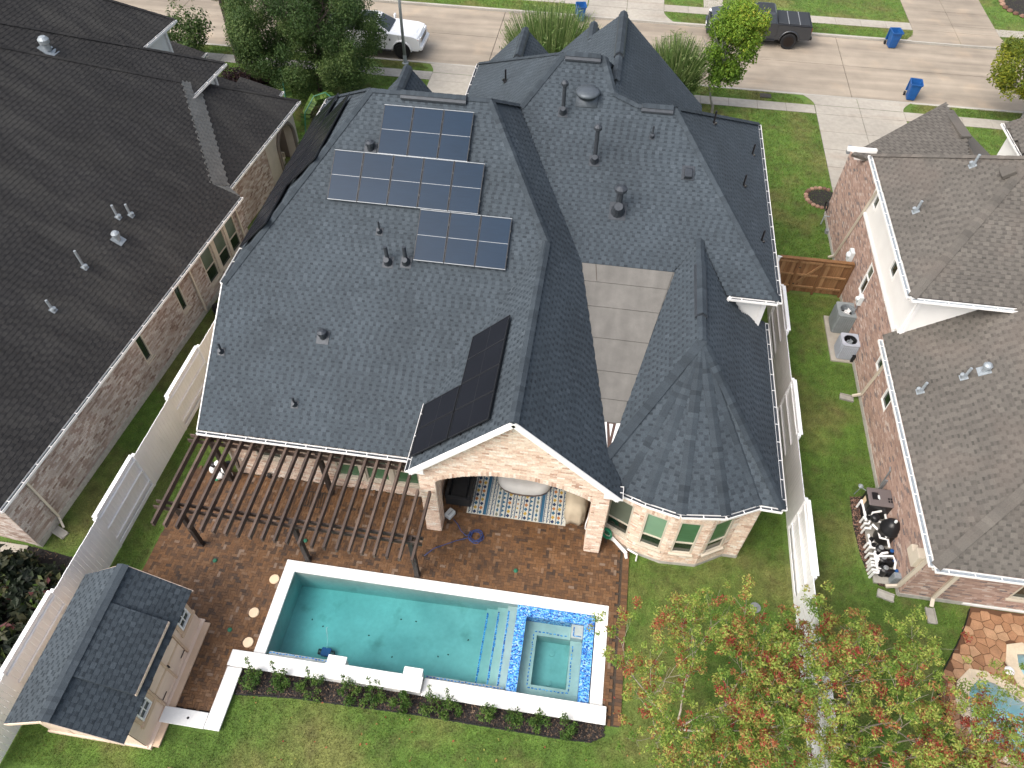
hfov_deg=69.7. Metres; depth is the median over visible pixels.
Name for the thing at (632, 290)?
house
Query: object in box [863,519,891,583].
equipment pad
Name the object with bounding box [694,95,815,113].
pavement
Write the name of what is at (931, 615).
splash block
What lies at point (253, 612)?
deck lid
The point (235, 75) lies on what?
shrub
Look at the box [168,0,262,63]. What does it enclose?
pine tree
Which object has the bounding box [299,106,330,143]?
solar panel
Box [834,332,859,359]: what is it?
air conditioner
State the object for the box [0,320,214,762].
fence
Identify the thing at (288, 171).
solar panel
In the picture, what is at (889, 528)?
filter tank
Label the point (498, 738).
fallen leaves
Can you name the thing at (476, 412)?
solar panel
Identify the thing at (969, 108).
kerb
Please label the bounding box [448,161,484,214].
solar panel
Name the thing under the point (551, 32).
bottlebrush shrub
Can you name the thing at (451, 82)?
driveway
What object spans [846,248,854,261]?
meter box
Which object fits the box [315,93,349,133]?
solar panel
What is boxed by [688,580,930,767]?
crape myrtle
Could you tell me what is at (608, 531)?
hose reel
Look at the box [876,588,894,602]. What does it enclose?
splash block
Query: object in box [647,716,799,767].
crape myrtle
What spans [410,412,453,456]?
solar panel
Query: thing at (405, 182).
solar panel
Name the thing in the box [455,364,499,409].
solar panel
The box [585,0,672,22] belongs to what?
driveway
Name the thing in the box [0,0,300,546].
house
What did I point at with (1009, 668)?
skimmer lid
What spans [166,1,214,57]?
shrub
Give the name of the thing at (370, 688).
young shrub
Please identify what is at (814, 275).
wooden gate
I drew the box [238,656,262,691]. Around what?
young shrub
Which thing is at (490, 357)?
solar panel
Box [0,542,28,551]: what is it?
path
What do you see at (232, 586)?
patio
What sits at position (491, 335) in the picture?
solar panel
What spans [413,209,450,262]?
solar panel
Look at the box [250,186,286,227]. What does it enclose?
solar panel
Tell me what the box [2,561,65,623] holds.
croton shrub
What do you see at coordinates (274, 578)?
deck lid
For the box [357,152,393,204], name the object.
solar panel
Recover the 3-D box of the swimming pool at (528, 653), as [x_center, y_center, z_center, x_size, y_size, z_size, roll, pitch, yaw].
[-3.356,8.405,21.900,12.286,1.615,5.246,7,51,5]
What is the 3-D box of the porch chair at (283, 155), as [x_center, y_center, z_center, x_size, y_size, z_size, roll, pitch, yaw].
[-11.759,-11.374,36.673,0.600,1.140,0.720,7,51,5]
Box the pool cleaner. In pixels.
[318,627,334,656]
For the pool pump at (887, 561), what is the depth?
23.41 m
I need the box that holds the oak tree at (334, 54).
[219,0,389,100]
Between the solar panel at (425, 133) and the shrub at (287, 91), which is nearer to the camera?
the solar panel at (425, 133)
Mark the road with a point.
(880, 70)
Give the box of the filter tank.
[873,518,899,545]
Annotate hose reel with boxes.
[603,527,611,538]
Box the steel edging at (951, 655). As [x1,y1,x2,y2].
[936,608,969,758]
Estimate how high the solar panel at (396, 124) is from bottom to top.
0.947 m
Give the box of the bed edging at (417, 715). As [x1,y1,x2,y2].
[234,693,603,742]
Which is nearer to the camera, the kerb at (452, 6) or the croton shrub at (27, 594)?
the croton shrub at (27, 594)
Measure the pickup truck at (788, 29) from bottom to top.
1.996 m
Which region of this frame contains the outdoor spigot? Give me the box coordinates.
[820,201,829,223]
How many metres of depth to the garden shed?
19.47 m
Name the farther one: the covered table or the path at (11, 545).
the covered table
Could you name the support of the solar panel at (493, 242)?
attached to the house at (632, 290)
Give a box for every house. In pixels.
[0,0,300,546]
[196,10,786,566]
[824,102,1023,613]
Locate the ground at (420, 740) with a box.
[0,0,1023,767]
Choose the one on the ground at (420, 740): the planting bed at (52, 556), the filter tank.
the planting bed at (52, 556)
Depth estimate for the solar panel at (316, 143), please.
25.01 m
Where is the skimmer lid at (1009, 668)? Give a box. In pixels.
[1004,666,1014,675]
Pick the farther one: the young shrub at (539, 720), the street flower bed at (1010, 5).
the street flower bed at (1010, 5)
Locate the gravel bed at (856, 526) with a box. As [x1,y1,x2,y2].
[850,496,885,586]
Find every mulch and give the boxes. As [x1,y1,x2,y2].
[234,668,604,742]
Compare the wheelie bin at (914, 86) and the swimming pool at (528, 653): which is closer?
the swimming pool at (528, 653)
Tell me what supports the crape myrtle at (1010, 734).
on the ground at (420, 740)
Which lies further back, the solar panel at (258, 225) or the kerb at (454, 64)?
the kerb at (454, 64)
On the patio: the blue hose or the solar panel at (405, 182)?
the blue hose
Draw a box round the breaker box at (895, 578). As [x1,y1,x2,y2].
[888,572,901,583]
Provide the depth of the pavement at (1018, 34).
46.81 m
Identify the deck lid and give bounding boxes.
[243,637,253,647]
[249,607,258,617]
[269,574,279,583]
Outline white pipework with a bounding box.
[856,499,896,578]
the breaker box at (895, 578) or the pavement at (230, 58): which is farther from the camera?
the pavement at (230, 58)
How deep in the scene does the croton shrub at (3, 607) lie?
22.03 m
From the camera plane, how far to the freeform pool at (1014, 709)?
21.61 m
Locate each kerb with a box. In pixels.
[175,40,433,63]
[362,0,572,16]
[434,62,475,66]
[585,15,666,24]
[667,21,911,43]
[698,84,802,94]
[803,93,911,103]
[911,41,999,49]
[912,102,1022,113]
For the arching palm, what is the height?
2.146 m
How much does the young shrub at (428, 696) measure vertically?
1.308 m
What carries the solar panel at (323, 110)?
attached to the house at (632, 290)
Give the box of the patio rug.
[466,476,566,525]
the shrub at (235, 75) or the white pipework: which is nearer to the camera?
the white pipework
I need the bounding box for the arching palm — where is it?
[300,90,334,132]
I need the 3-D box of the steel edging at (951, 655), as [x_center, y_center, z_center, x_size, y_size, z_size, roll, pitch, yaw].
[12.675,9.062,21.096,0.973,0.100,6.088,16,53,12]
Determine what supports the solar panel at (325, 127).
attached to the house at (632, 290)
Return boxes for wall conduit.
[878,467,890,488]
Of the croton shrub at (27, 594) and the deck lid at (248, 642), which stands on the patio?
the deck lid at (248, 642)
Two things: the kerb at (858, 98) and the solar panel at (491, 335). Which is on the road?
the kerb at (858, 98)
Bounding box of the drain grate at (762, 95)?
[760,93,770,97]
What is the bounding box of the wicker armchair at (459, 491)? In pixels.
[445,476,476,506]
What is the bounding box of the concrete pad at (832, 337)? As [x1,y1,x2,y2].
[823,315,852,363]
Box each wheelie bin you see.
[574,1,586,20]
[883,27,903,47]
[903,78,923,100]
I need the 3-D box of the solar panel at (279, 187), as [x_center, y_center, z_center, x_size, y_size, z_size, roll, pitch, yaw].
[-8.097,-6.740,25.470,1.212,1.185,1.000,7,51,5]
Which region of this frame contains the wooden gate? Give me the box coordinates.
[779,255,854,297]
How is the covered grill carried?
on the patio
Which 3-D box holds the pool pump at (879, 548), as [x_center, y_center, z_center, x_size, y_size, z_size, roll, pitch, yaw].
[12.009,5.385,23.692,0.640,0.490,0.300,7,51,5]
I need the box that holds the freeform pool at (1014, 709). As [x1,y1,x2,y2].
[969,654,1023,752]
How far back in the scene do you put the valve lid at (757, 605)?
22.74 m
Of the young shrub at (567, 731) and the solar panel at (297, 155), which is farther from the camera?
the solar panel at (297, 155)
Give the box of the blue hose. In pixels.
[424,519,483,555]
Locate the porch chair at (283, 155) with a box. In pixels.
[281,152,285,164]
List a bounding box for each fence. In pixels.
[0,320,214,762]
[767,255,839,767]
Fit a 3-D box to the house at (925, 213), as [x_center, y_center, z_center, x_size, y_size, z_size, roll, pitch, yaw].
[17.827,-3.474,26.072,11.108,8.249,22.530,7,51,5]
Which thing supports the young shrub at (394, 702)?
on the mulch at (594, 731)
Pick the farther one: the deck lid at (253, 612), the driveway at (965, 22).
the driveway at (965, 22)
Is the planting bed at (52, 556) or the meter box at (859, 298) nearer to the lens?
the planting bed at (52, 556)
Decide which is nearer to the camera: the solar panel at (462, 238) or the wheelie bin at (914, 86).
the solar panel at (462, 238)
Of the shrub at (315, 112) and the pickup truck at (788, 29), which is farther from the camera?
the pickup truck at (788, 29)
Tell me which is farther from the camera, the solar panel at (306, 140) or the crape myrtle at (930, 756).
the solar panel at (306, 140)
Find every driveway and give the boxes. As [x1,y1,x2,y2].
[427,62,474,94]
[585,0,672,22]
[803,93,909,191]
[900,0,1002,47]
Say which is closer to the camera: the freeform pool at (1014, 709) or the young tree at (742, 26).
the freeform pool at (1014, 709)
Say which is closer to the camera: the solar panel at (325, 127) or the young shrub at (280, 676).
the young shrub at (280, 676)
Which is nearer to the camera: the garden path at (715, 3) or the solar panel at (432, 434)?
the solar panel at (432, 434)
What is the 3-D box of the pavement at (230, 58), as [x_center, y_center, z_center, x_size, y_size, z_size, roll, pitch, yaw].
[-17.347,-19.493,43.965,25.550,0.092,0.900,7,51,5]
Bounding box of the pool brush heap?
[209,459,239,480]
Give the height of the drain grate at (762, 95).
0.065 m
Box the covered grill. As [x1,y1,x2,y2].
[564,492,589,525]
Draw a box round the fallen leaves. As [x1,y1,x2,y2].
[249,650,905,765]
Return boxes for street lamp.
[398,0,408,64]
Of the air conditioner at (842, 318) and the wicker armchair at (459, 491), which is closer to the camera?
the wicker armchair at (459, 491)
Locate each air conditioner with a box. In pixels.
[829,301,856,332]
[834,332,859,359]
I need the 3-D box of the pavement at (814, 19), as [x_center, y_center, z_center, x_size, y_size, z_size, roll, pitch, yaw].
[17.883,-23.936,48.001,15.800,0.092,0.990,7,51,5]
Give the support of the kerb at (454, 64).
on the road
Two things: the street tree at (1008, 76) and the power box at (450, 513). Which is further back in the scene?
the street tree at (1008, 76)
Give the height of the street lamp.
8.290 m
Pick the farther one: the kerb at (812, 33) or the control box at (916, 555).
the kerb at (812, 33)
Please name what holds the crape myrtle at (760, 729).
on the ground at (420, 740)
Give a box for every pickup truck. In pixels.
[328,10,429,58]
[705,2,812,48]
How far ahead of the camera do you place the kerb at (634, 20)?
47.56 m
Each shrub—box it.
[0,544,41,600]
[0,589,9,623]
[0,618,26,679]
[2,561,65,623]
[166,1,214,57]
[219,64,270,84]
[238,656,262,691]
[266,660,290,693]
[275,68,294,118]
[292,666,325,702]
[307,99,323,122]
[337,674,361,706]
[358,676,386,710]
[387,690,412,716]
[418,684,442,718]
[438,687,462,722]
[476,702,497,723]
[498,0,601,52]
[503,706,524,732]
[526,707,551,734]
[558,710,578,740]
[651,29,714,94]
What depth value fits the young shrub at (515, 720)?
20.27 m
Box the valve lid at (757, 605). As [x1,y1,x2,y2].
[751,602,760,612]
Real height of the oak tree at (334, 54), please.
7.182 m
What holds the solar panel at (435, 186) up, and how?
attached to the house at (632, 290)
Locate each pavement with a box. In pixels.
[205,52,432,79]
[527,0,587,4]
[664,4,911,29]
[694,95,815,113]
[904,112,1008,129]
[995,29,1023,38]
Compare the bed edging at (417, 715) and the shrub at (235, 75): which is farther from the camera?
the shrub at (235, 75)
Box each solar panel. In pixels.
[239,204,275,247]
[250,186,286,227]
[261,168,295,208]
[271,152,304,191]
[281,136,313,174]
[287,140,323,184]
[290,121,321,158]
[297,124,332,165]
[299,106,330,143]
[306,108,341,149]
[307,93,338,129]
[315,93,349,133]
[327,149,363,201]
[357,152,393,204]
[377,104,413,155]
[387,155,423,207]
[407,107,443,158]
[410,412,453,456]
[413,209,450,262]
[417,158,453,210]
[418,385,460,428]
[437,109,473,161]
[444,212,480,266]
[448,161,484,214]
[448,391,494,438]
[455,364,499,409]
[461,338,505,383]
[467,315,510,359]
[475,215,511,269]
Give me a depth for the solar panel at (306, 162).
24.35 m
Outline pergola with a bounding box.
[150,430,430,577]
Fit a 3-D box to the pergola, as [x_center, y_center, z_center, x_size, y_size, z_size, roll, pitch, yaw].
[-6.527,4.008,23.223,8.200,2.732,3.501,7,51,5]
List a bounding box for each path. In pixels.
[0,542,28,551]
[704,0,722,7]
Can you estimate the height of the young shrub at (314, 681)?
1.156 m
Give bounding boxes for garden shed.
[4,564,210,749]
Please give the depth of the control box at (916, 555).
21.76 m
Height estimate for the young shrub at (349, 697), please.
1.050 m
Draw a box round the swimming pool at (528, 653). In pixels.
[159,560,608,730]
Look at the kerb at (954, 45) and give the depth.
45.86 m
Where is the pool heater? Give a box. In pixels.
[859,487,893,518]
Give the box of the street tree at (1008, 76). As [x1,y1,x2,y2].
[985,34,1023,117]
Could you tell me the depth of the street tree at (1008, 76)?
38.01 m
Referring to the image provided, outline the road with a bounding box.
[115,0,1023,111]
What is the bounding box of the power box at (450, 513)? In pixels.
[445,508,455,519]
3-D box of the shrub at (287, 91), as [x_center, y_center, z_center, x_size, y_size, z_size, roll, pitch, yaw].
[-11.826,-14.873,38.513,0.748,2.356,2.553,-9,52,-8]
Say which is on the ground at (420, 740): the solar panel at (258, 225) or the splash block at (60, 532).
the splash block at (60, 532)
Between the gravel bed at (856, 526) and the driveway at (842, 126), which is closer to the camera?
the gravel bed at (856, 526)
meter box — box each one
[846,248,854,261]
[852,294,863,314]
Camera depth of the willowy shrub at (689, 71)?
38.00 m
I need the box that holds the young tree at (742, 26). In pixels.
[701,0,772,112]
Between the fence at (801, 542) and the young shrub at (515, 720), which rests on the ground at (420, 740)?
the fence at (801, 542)
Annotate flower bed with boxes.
[804,186,832,208]
[999,0,1023,17]
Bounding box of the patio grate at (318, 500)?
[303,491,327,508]
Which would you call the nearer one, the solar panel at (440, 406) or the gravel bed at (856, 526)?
the solar panel at (440, 406)
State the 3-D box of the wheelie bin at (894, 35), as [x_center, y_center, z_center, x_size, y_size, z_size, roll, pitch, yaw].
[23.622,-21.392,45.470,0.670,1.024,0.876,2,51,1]
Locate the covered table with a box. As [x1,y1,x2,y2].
[498,477,550,496]
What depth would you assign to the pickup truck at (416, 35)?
43.71 m
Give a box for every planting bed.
[2,547,72,721]
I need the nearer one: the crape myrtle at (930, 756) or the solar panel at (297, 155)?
the crape myrtle at (930, 756)
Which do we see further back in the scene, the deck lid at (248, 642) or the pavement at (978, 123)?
the pavement at (978, 123)
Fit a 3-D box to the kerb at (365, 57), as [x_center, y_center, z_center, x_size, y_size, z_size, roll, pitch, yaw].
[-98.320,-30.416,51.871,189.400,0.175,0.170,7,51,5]
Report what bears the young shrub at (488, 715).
on the mulch at (594, 731)
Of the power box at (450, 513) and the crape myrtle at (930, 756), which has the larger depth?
the power box at (450, 513)
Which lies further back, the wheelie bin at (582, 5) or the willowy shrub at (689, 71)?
the wheelie bin at (582, 5)
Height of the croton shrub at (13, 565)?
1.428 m
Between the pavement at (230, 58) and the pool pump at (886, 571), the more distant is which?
the pavement at (230, 58)
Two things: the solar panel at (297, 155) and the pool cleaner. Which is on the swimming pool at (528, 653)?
the pool cleaner
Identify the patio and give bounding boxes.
[142,465,628,727]
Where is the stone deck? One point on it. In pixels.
(997, 635)
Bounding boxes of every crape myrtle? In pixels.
[586,574,837,767]
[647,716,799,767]
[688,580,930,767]
[776,584,1020,767]
[784,717,935,767]
[903,655,1023,767]
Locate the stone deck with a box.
[938,607,1023,767]
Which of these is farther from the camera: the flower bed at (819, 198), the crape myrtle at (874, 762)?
the flower bed at (819, 198)
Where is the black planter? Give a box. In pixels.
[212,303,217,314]
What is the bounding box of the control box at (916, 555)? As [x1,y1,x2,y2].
[907,544,925,566]
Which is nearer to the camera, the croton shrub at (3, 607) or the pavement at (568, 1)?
the croton shrub at (3, 607)
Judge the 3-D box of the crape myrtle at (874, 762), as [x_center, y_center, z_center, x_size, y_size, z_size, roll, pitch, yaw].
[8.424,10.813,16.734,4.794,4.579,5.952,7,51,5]
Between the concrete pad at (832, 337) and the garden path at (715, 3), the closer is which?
the concrete pad at (832, 337)
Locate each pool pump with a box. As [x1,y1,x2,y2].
[872,544,893,557]
[878,554,896,567]
[878,564,898,576]
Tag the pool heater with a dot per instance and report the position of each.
(875, 499)
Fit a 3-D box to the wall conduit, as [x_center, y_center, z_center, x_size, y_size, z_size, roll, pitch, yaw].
[12.595,3.237,24.880,0.104,1.223,0.350,11,52,8]
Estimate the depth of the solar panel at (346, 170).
23.58 m
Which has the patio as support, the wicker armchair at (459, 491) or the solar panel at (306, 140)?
the wicker armchair at (459, 491)
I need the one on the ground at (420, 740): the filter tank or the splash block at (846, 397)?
the splash block at (846, 397)
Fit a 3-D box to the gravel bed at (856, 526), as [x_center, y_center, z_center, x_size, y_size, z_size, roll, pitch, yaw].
[11.878,5.091,24.347,1.020,0.040,3.430,7,51,5]
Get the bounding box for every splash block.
[51,525,68,539]
[839,393,853,402]
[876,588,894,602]
[924,607,937,624]
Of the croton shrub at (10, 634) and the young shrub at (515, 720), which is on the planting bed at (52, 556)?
the croton shrub at (10, 634)
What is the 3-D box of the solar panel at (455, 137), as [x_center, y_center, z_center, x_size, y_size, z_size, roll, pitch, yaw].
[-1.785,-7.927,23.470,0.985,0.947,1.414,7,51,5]
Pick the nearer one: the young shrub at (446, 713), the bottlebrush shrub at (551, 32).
the young shrub at (446, 713)

